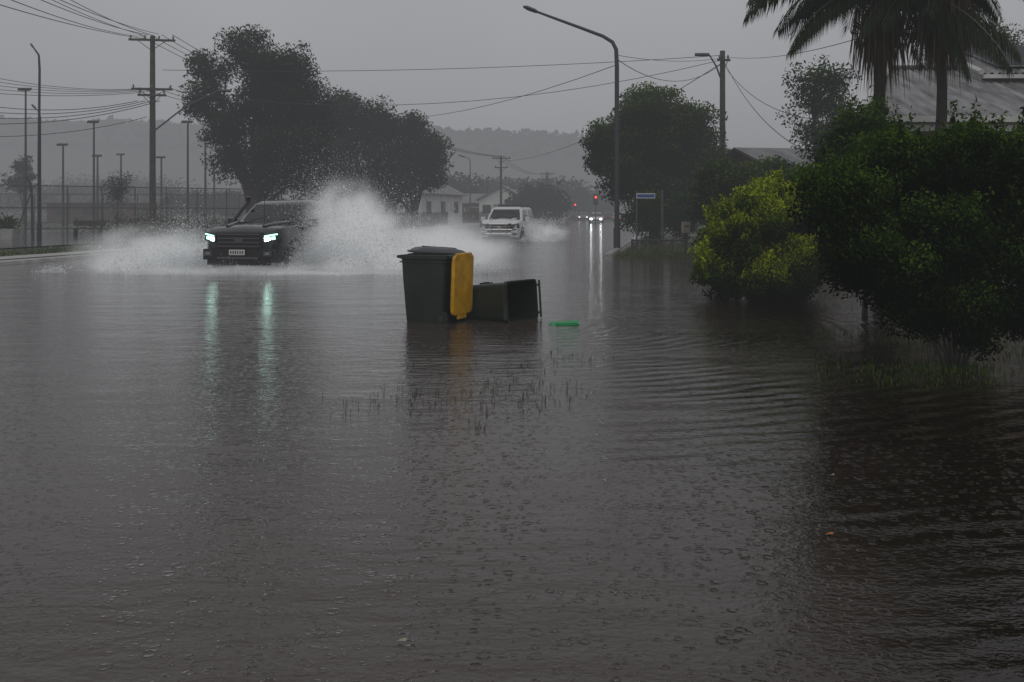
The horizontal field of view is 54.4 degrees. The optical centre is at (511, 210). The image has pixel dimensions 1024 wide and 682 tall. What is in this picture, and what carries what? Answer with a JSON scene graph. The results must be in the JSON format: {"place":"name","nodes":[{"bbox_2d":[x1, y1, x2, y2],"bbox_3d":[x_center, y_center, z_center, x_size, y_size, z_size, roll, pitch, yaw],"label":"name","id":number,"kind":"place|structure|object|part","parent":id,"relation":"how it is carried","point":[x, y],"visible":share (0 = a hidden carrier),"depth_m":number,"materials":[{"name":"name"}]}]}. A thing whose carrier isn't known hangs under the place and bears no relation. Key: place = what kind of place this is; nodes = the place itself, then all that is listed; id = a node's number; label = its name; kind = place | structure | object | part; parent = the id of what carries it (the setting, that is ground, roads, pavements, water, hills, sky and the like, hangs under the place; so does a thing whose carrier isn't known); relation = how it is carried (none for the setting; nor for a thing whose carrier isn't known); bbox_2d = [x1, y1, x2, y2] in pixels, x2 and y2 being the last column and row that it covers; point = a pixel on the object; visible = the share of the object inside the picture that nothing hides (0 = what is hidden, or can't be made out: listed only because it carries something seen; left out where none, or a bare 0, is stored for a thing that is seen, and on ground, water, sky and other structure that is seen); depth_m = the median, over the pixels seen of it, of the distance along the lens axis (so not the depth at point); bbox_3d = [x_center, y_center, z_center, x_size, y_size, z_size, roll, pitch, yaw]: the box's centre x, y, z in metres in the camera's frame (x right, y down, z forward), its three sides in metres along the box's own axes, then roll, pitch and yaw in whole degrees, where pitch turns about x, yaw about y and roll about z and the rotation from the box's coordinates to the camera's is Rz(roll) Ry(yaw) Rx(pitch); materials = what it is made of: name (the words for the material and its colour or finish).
{"place":"outdoors","nodes":[
{"label":"outdoors","id":0,"kind":"place"},
{"bbox_2d":[0,230,208,247],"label":"car park","id":1,"kind":"structure","parent":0,"point":[55,237],"depth_m":53.50,"materials":[{"name":"grey asphalt"}]},
{"bbox_2d":[70,221,105,235],"bbox_3d":[-23.853,0.995,56.032,1.800,0.890,0.465,0,0,0],"label":"park bench","id":2,"kind":"object","parent":1,"relation":"on","point":[89,223],"visible":0.95,"depth_m":56.20,"materials":[{"name":"grey metal"}]},
{"bbox_2d":[0,223,474,258],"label":"curb","id":3,"kind":"structure","parent":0,"point":[47,254],"depth_m":36.56,"materials":[{"name":"concrete"}]},
{"bbox_2d":[0,123,632,213],"bbox_3d":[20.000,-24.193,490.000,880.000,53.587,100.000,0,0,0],"label":"hills","id":4,"kind":"structure","parent":0,"point":[78,160],"depth_m":471.64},
{"bbox_2d":[0,114,588,159],"bbox_3d":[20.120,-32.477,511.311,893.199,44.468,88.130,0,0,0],"label":"hill forest","id":5,"kind":"object","parent":4,"relation":"on","point":[495,134],"visible":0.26,"depth_m":496.95,"materials":[{"name":"green plant"}]},
{"bbox_2d":[462,204,478,220],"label":"walls","id":6,"kind":"structure","parent":0,"point":[466,207],"depth_m":147.83,"materials":[{"name":"white paint"}]},
{"bbox_2d":[462,194,484,203],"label":"roof","id":7,"kind":"structure","parent":6,"relation":"on","point":[466,199],"depth_m":149.38,"materials":[{"name":"metal"}]},
{"bbox_2d":[471,207,478,213],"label":"windows","id":8,"kind":"structure","parent":6,"relation":"attached to","point":[474,209],"depth_m":147.66,"materials":[{"name":"grey glass"}]},
{"bbox_2d":[0,214,1021,289],"bbox_3d":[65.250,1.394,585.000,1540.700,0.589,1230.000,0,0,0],"label":"ground","id":9,"kind":"structure","parent":0,"point":[49,225],"depth_m":82.11,"materials":[{"name":"green plant"}]},
{"bbox_2d":[0,212,24,239],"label":"planter box","id":10,"kind":"object","parent":9,"relation":"on","point":[8,231],"visible":0.98,"depth_m":49.76,"materials":[{"name":"concrete"}]},
{"bbox_2d":[0,155,36,223],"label":"pine tree","id":11,"kind":"object","parent":9,"relation":"on","point":[17,166],"visible":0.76,"depth_m":109.75,"materials":[{"name":"green plant"}]},
{"bbox_2d":[18,88,31,229],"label":"floodlight pole","id":12,"kind":"object","parent":9,"relation":"on","point":[25,175],"visible":0.82,"depth_m":74.93,"materials":[{"name":"grey metal"}]},
{"bbox_2d":[17,176,33,237],"bbox_3d":[-25.456,-0.166,52.000,0.987,3.335,0.120,0,0,0],"label":"bent post","id":13,"kind":"object","parent":9,"relation":"on","point":[32,208],"visible":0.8,"depth_m":51.96,"materials":[{"name":"grey metal"}]},
{"bbox_2d":[30,43,40,241],"bbox_3d":[-22.011,-3.026,46.000,0.481,9.452,0.260,0,0,0],"label":"street lamp","id":14,"kind":"object","parent":9,"relation":"on","point":[38,161],"visible":0.88,"depth_m":45.95,"materials":[{"name":"grey metal"}]},
{"bbox_2d":[31,104,41,238],"bbox_3d":[-23.875,-1.831,50.000,0.500,7.062,0.280,0,0,0],"label":"street lamp","id":15,"kind":"object","parent":9,"relation":"on","point":[33,106],"visible":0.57,"depth_m":49.97,"materials":[{"name":"grey metal"}]},
{"bbox_2d":[56,143,67,226],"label":"floodlight pole","id":16,"kind":"object","parent":9,"relation":"on","point":[62,144],"visible":0.87,"depth_m":89.91,"materials":[{"name":"grey metal"}]},
{"bbox_2d":[87,120,98,227],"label":"floodlight pole","id":17,"kind":"object","parent":9,"relation":"on","point":[92,121],"visible":0.87,"depth_m":81.92,"materials":[{"name":"grey metal"}]},
{"bbox_2d":[92,154,101,220],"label":"floodlight pole","id":18,"kind":"object","parent":9,"relation":"on","point":[97,192],"visible":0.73,"depth_m":99.91,"materials":[{"name":"grey metal"}]},
{"bbox_2d":[42,195,172,221],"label":"tennis clubhouse","id":19,"kind":"structure","parent":9,"relation":"on","point":[78,201],"depth_m":131.64,"materials":[{"name":"metal"}]},
{"bbox_2d":[55,209,168,214],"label":"windows","id":20,"kind":"structure","parent":19,"relation":"in","point":[57,211],"depth_m":131.61,"materials":[{"name":"grey glass"}]},
{"bbox_2d":[97,169,135,229],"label":"street tree","id":21,"kind":"object","parent":9,"relation":"on","point":[117,193],"visible":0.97,"depth_m":74.93,"materials":[{"name":"green plant"}]},
{"bbox_2d":[116,153,124,221],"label":"floodlight pole","id":22,"kind":"object","parent":9,"relation":"on","point":[120,154],"visible":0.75,"depth_m":119.89,"materials":[{"name":"grey metal"}]},
{"bbox_2d":[0,194,272,224],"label":"court fence","id":23,"kind":"object","parent":9,"relation":"on","point":[126,208],"visible":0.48,"depth_m":102.94,"materials":[{"name":"grey metal"}]},
{"bbox_2d":[0,184,277,231],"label":"court fence","id":24,"kind":"object","parent":9,"relation":"on","point":[134,207],"visible":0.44,"depth_m":71.52,"materials":[{"name":"grey metal"}]},
{"bbox_2d":[47,212,240,233],"bbox_3d":[-22.593,0.760,62.090,14.085,1.510,2.467,0,0,0],"label":"hedge","id":25,"kind":"object","parent":9,"relation":"on","point":[146,224],"visible":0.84,"depth_m":61.88,"materials":[{"name":"green plant"}]},
{"bbox_2d":[156,156,165,223],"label":"floodlight pole","id":26,"kind":"object","parent":9,"relation":"on","point":[161,199],"visible":0.85,"depth_m":104.91,"materials":[{"name":"grey metal"}]},
{"bbox_2d":[128,35,230,235],"bbox_3d":[-19.248,-4.166,57.859,5.909,12.032,0.658,0,0,0],"label":"utility pole","id":27,"kind":"object","parent":9,"relation":"on","point":[152,172],"visible":0.92,"depth_m":57.86,"materials":[{"name":"brown"}]},
{"bbox_2d":[0,230,373,256],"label":"lawn grass","id":28,"kind":"structure","parent":9,"relation":"on","point":[54,250],"depth_m":39.32,"materials":[{"name":"green plant"}]},
{"bbox_2d":[181,120,192,226],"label":"floodlight pole","id":29,"kind":"object","parent":9,"relation":"on","point":[187,122],"visible":0.87,"depth_m":85.92,"materials":[{"name":"grey metal"}]},
{"bbox_2d":[200,138,206,225],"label":"floodlight pole","id":30,"kind":"object","parent":9,"relation":"on","point":[205,196],"visible":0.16,"depth_m":94.92,"materials":[{"name":"grey metal"}]},
{"bbox_2d":[210,164,215,221],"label":"floodlight pole","id":31,"kind":"object","parent":9,"relation":"on","point":[214,215],"visible":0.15,"depth_m":119.89,"materials":[{"name":"grey metal"}]},
{"bbox_2d":[0,223,479,264],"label":"kerb","id":32,"kind":"structure","parent":9,"relation":"on","point":[31,260],"depth_m":33.13,"materials":[{"name":"concrete"}]},
{"bbox_2d":[176,24,345,213],"bbox_3d":[-16.535,-5.340,65.915,11.079,14.310,6.683,0,0,0],"label":"gum tree","id":33,"kind":"object","parent":9,"relation":"on","point":[274,79],"visible":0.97,"depth_m":64.94,"materials":[{"name":"green plant"}]},
{"bbox_2d":[290,84,408,229],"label":"gum tree","id":34,"kind":"object","parent":9,"relation":"on","point":[368,127],"visible":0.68,"depth_m":78.90,"materials":[{"name":"green plant"}]},
{"bbox_2d":[0,171,706,225],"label":"distant trees","id":35,"kind":"object","parent":9,"relation":"on","point":[540,197],"visible":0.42,"depth_m":191.03,"materials":[{"name":"green plant"}]},
{"bbox_2d":[364,109,455,228],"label":"gum tree","id":36,"kind":"object","parent":9,"relation":"on","point":[425,159],"visible":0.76,"depth_m":82.98,"materials":[{"name":"green plant"}]},
{"bbox_2d":[367,182,466,225],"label":"house","id":37,"kind":"structure","parent":9,"relation":"on","point":[445,201],"depth_m":105.39,"materials":[{"name":"metal"}]},
{"bbox_2d":[370,200,458,212],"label":"windows","id":38,"kind":"structure","parent":37,"relation":"in","point":[443,204],"depth_m":102.42,"materials":[{"name":"grey glass"}]},
{"bbox_2d":[378,212,487,229],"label":"paling fence","id":39,"kind":"object","parent":9,"relation":"on","point":[468,218],"visible":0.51,"depth_m":97.01,"materials":[{"name":"grey wood"}]},
{"bbox_2d":[459,155,470,211],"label":"street lamp","id":40,"kind":"object","parent":9,"relation":"on","point":[470,179],"visible":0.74,"depth_m":139.93,"materials":[{"name":"grey metal"}]},
{"bbox_2d":[479,187,516,220],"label":"walls","id":41,"kind":"structure","parent":9,"relation":"on","point":[492,198],"depth_m":141.12,"materials":[{"name":"white paint"}]},
{"bbox_2d":[482,205,502,212],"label":"windows","id":42,"kind":"structure","parent":41,"relation":"attached to","point":[486,208],"depth_m":141.19,"materials":[{"name":"grey glass"}]},
{"bbox_2d":[476,185,518,200],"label":"roof","id":43,"kind":"structure","parent":41,"relation":"on","point":[511,190],"depth_m":141.09,"materials":[{"name":"metal"}]},
{"bbox_2d":[492,156,537,206],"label":"utility pole","id":44,"kind":"object","parent":9,"relation":"on","point":[500,170],"visible":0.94,"depth_m":117.87,"materials":[{"name":"brown"}]},
{"bbox_2d":[540,172,553,220],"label":"utility pole","id":45,"kind":"object","parent":9,"relation":"on","point":[547,179],"visible":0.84,"depth_m":149.89,"materials":[{"name":"brown"}]},
{"bbox_2d":[523,5,619,248],"bbox_3d":[2.503,-3.397,41.700,4.075,10.394,0.400,0,0,0],"label":"street lamp","id":46,"kind":"object","parent":9,"relation":"on","point":[616,236],"visible":0.95,"depth_m":41.62,"materials":[{"name":"grey metal"}]},
{"bbox_2d":[605,226,638,254],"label":"kerb","id":47,"kind":"structure","parent":9,"relation":"on","point":[612,251],"depth_m":43.23,"materials":[{"name":"concrete"}]},
{"bbox_2d":[636,191,654,249],"bbox_3d":[5.361,0.450,39.992,0.770,2.500,0.086,0,0,0],"label":"street name sign","id":48,"kind":"object","parent":9,"relation":"on","point":[645,195],"visible":0.83,"depth_m":39.97,"materials":[{"name":"blue"}]},
{"bbox_2d":[631,239,683,253],"bbox_3d":[5.453,1.350,37.000,2.060,0.600,0.097,0,0,0],"label":"log rail","id":49,"kind":"object","parent":9,"relation":"on","point":[645,244],"visible":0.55,"depth_m":36.97,"materials":[{"name":"wood"}]},
{"bbox_2d":[578,81,739,242],"bbox_3d":[7.133,-2.281,48.687,7.936,8.322,6.946,0,0,0],"label":"fig tree","id":50,"kind":"object","parent":9,"relation":"on","point":[667,146],"visible":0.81,"depth_m":47.55,"materials":[{"name":"green plant"}]},
{"bbox_2d":[622,189,702,242],"bbox_3d":[7.136,0.385,45.886,4.165,2.888,2.804,0,0,0],"label":"shrub","id":51,"kind":"object","parent":9,"relation":"on","point":[650,215],"visible":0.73,"depth_m":45.53,"materials":[{"name":"green plant"}]},
{"bbox_2d":[661,190,663,252],"bbox_3d":[5.741,0.450,38.017,0.100,2.500,0.135,0,0,0],"label":"sign post","id":52,"kind":"object","parent":9,"relation":"on","point":[662,219],"visible":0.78,"depth_m":37.97,"materials":[{"name":"grey metal"}]},
{"bbox_2d":[681,222,689,253],"bbox_3d":[6.287,1.050,35.990,0.260,1.300,0.420,0,0,0],"label":"letterbox","id":53,"kind":"object","parent":9,"relation":"on","point":[685,228],"visible":0.9,"depth_m":35.95,"materials":[{"name":"grey plastic"}]},
{"bbox_2d":[695,50,730,150],"bbox_3d":[10.419,-3.227,51.837,1.889,10.254,0.426,0,0,-12],"label":"utility pole","id":54,"kind":"object","parent":9,"relation":"on","point":[722,60],"visible":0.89,"depth_m":51.87,"materials":[{"name":"brown"}]},
{"bbox_2d":[0,0,853,173],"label":"power lines","id":55,"kind":"object","parent":54,"relation":"attached to","point":[113,90],"visible":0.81,"depth_m":53.89,"materials":[{"name":"grey metal"}]},
{"bbox_2d":[683,155,805,225],"bbox_3d":[7.966,-0.071,34.200,4.247,3.773,3.212,0,0,0],"label":"street tree","id":56,"kind":"object","parent":9,"relation":"on","point":[721,177],"visible":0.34,"depth_m":33.46,"materials":[{"name":"green plant"}]},
{"bbox_2d":[687,161,828,302],"bbox_3d":[4.488,0.477,17.891,2.664,2.774,2.343,0,0,0],"label":"golden shrub","id":57,"kind":"object","parent":9,"relation":"on","point":[755,245],"visible":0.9,"depth_m":17.45,"materials":[{"name":"green plant"}]},
{"bbox_2d":[732,153,806,228],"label":"walls","id":58,"kind":"structure","parent":9,"relation":"on","point":[742,158],"depth_m":47.63,"materials":[{"name":"grey"}]},
{"bbox_2d":[726,147,832,167],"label":"roof","id":59,"kind":"structure","parent":58,"relation":"on","point":[787,153],"depth_m":46.55,"materials":[{"name":"metal"}]},
{"bbox_2d":[800,84,924,315],"bbox_3d":[5.305,-0.020,15.082,2.105,3.690,2.811,0,0,0],"label":"privet shrub","id":60,"kind":"object","parent":9,"relation":"on","point":[853,126],"visible":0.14,"depth_m":15.13,"materials":[{"name":"green plant"}]},
{"bbox_2d":[784,95,1023,368],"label":"hibiscus shrub","id":61,"kind":"object","parent":9,"relation":"on","point":[936,246],"visible":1,"depth_m":9.89,"materials":[{"name":"green plant"}]},
{"bbox_2d":[915,133,1015,268],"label":"walls","id":62,"kind":"structure","parent":9,"relation":"on","point":[932,135],"depth_m":23.20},
{"bbox_2d":[0,216,1023,681],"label":"flood water","id":63,"kind":"structure","parent":0,"point":[192,472],"depth_m":5.84,"materials":[{"name":"grey liquid"}]},
{"bbox_2d":[25,114,538,276],"bbox_3d":[-5.474,-0.846,26.724,12.234,6.492,12.091,0,0,44],"label":"water splash","id":64,"kind":"object","parent":63,"relation":"on","point":[329,248],"visible":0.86,"depth_m":25.81,"materials":[{"name":"white liquid"}]},
{"bbox_2d":[397,252,473,322],"bbox_3d":[-1.128,1.127,14.531,0.971,1.044,0.657,0,0,22],"label":"wheelie bin","id":65,"kind":"object","parent":63,"relation":"on","point":[438,287],"visible":0.98,"depth_m":14.29,"materials":[{"name":"green"}]},
{"bbox_2d":[322,346,613,429],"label":"grass tufts","id":66,"kind":"object","parent":63,"relation":"on","point":[551,351],"visible":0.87,"depth_m":8.61,"materials":[{"name":"green plant"}]},
{"bbox_2d":[477,208,582,242],"bbox_3d":[1.548,0.783,51.676,7.381,2.634,4.643,0,0,0],"label":"water splash","id":67,"kind":"object","parent":63,"relation":"on","point":[526,237],"visible":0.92,"depth_m":51.06,"materials":[{"name":"white liquid"}]},
{"bbox_2d":[548,320,578,324],"bbox_3d":[0.726,1.595,14.000,0.437,0.106,0.143,0,0,0],"label":"bin lid","id":68,"kind":"object","parent":63,"relation":"on","point":[573,322],"visible":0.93,"depth_m":13.94,"materials":[{"name":"green plastic"}]},
{"bbox_2d":[775,54,863,160],"bbox_3d":[13.007,-2.479,41.939,3.805,8.183,3.699,0,0,21],"label":"camphor tree","id":69,"kind":"object","parent":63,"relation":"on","point":[829,82],"visible":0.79,"depth_m":41.67,"materials":[{"name":"green plant"}]},
{"bbox_2d":[742,0,1022,293],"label":"palm tree","id":70,"kind":"object","parent":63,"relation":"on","point":[881,51],"visible":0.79,"depth_m":18.64,"materials":[{"name":"green plant"}]},
{"bbox_2d":[830,0,1023,172],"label":"palm tree","id":71,"kind":"object","parent":63,"relation":"on","point":[936,51],"visible":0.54,"depth_m":18.40,"materials":[{"name":"green plant"}]},
{"bbox_2d":[881,357,1022,377],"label":"grass clump","id":72,"kind":"object","parent":63,"relation":"on","point":[967,368],"visible":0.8,"depth_m":9.97,"materials":[{"name":"green plant"}]},
{"bbox_2d":[967,18,1023,44],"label":"camphor tree","id":73,"kind":"object","parent":63,"relation":"on","point":[1010,36],"visible":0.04,"depth_m":47.20,"materials":[{"name":"green plant"}]},
{"bbox_2d":[0,0,1023,149],"label":"sky","id":74,"kind":"structure","parent":0,"point":[396,37],"materials":[{"name":"grey"}]},
{"bbox_2d":[615,236,700,258],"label":"verge grass","id":75,"kind":"structure","parent":0,"point":[653,248],"depth_m":38.24,"materials":[{"name":"green plant"}]},
{"bbox_2d":[814,277,1023,387],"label":"emergent grass","id":76,"kind":"structure","parent":0,"point":[879,374],"depth_m":10.19,"materials":[{"name":"green plant"}]},
{"bbox_2d":[859,65,1020,132],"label":"roof back","id":77,"kind":"structure","parent":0,"point":[871,93],"depth_m":27.13,"materials":[{"name":"metal"}]},
{"bbox_2d":[865,69,1023,115],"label":"roof front","id":78,"kind":"structure","parent":77,"relation":"attached to","point":[998,97],"depth_m":24.17,"materials":[{"name":"metal"}]},
{"bbox_2d":[886,116,1023,130],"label":"gutter","id":79,"kind":"object","parent":77,"relation":"attached to","point":[1010,121],"depth_m":22.05,"materials":[{"name":"grey metal"}]},
{"bbox_2d":[924,47,1023,81],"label":"wall","id":80,"kind":"structure","parent":77,"relation":"on","point":[974,70],"depth_m":25.74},
{"bbox_2d":[966,54,1023,73],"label":"roof","id":81,"kind":"structure","parent":80,"relation":"on","point":[988,68],"depth_m":26.29,"materials":[{"name":"metal"}]},
{"bbox_2d":[965,45,1023,65],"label":"solar panels","id":82,"kind":"object","parent":81,"relation":"on","point":[1020,48],"visible":0.28,"depth_m":27.25,"materials":[{"name":"grey"}]},
{"label":"road","id":83,"kind":"structure","parent":0,"visible":0},
{"bbox_2d":[203,195,359,272],"bbox_3d":[-6.258,0.631,27.784,2.575,2.120,6.115,0,0,11],"label":"pickup truck","id":84,"kind":"object","parent":83,"relation":"on","point":[255,236],"visible":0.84,"depth_m":25.22,"materials":[{"name":"black paint"}]},
{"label":"windows","id":85,"kind":"part","parent":84,"relation":"part of","materials":[{"name":"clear glass"}]},
{"bbox_2d":[407,246,465,253],"bbox_3d":[-1.171,1.107,15.507,0.928,1.108,0.639,2,0,-12],"label":"wheelie bin","id":86,"kind":"object","parent":83,"relation":"on","point":[435,249],"visible":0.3,"depth_m":15.26,"materials":[{"name":"black plastic"}]},
{"bbox_2d":[466,279,541,321],"bbox_3d":[-0.220,1.346,14.877,0.985,0.602,0.902,-5,-3,37],"label":"wheelie bin","id":87,"kind":"object","parent":83,"relation":"on","point":[512,301],"visible":0.91,"depth_m":14.69,"materials":[{"name":"green"}]},
{"bbox_2d":[480,205,533,242],"bbox_3d":[-0.215,0.721,52.421,2.552,2.099,6.187,0,0,9],"label":"suv","id":88,"kind":"object","parent":83,"relation":"on","point":[506,222],"visible":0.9,"depth_m":49.97,"materials":[{"name":"white paint"}]},
{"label":"windows","id":89,"kind":"part","parent":88,"relation":"part of","materials":[{"name":"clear glass"}]},
{"bbox_2d":[568,212,577,219],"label":"car","id":90,"kind":"object","parent":83,"relation":"on","point":[571,215],"visible":0.77,"depth_m":175.13,"materials":[{"name":"black paint"}]},
{"bbox_2d":[573,203,576,219],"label":"traffic light","id":91,"kind":"object","parent":83,"relation":"on","point":[575,206],"visible":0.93,"depth_m":164.96,"materials":[{"name":"grey metal"}]},
{"bbox_2d":[578,212,588,219],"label":"car","id":92,"kind":"object","parent":83,"relation":"on","point":[583,216],"visible":0.95,"depth_m":165.46,"materials":[{"name":"grey paint"}]},
{"bbox_2d":[593,194,597,223],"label":"traffic light","id":93,"kind":"object","parent":83,"relation":"on","point":[595,199],"visible":0.95,"depth_m":119.94,"materials":[{"name":"grey metal"}]},
{"bbox_2d":[589,213,603,222],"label":"car","id":94,"kind":"object","parent":83,"relation":"on","point":[599,217],"visible":0.89,"depth_m":128.48,"materials":[{"name":"white paint"}]},
{"bbox_2d":[603,212,613,219],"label":"car","id":95,"kind":"object","parent":83,"relation":"on","point":[608,216],"visible":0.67,"depth_m":150.21,"materials":[{"name":"black paint"}]}
]}

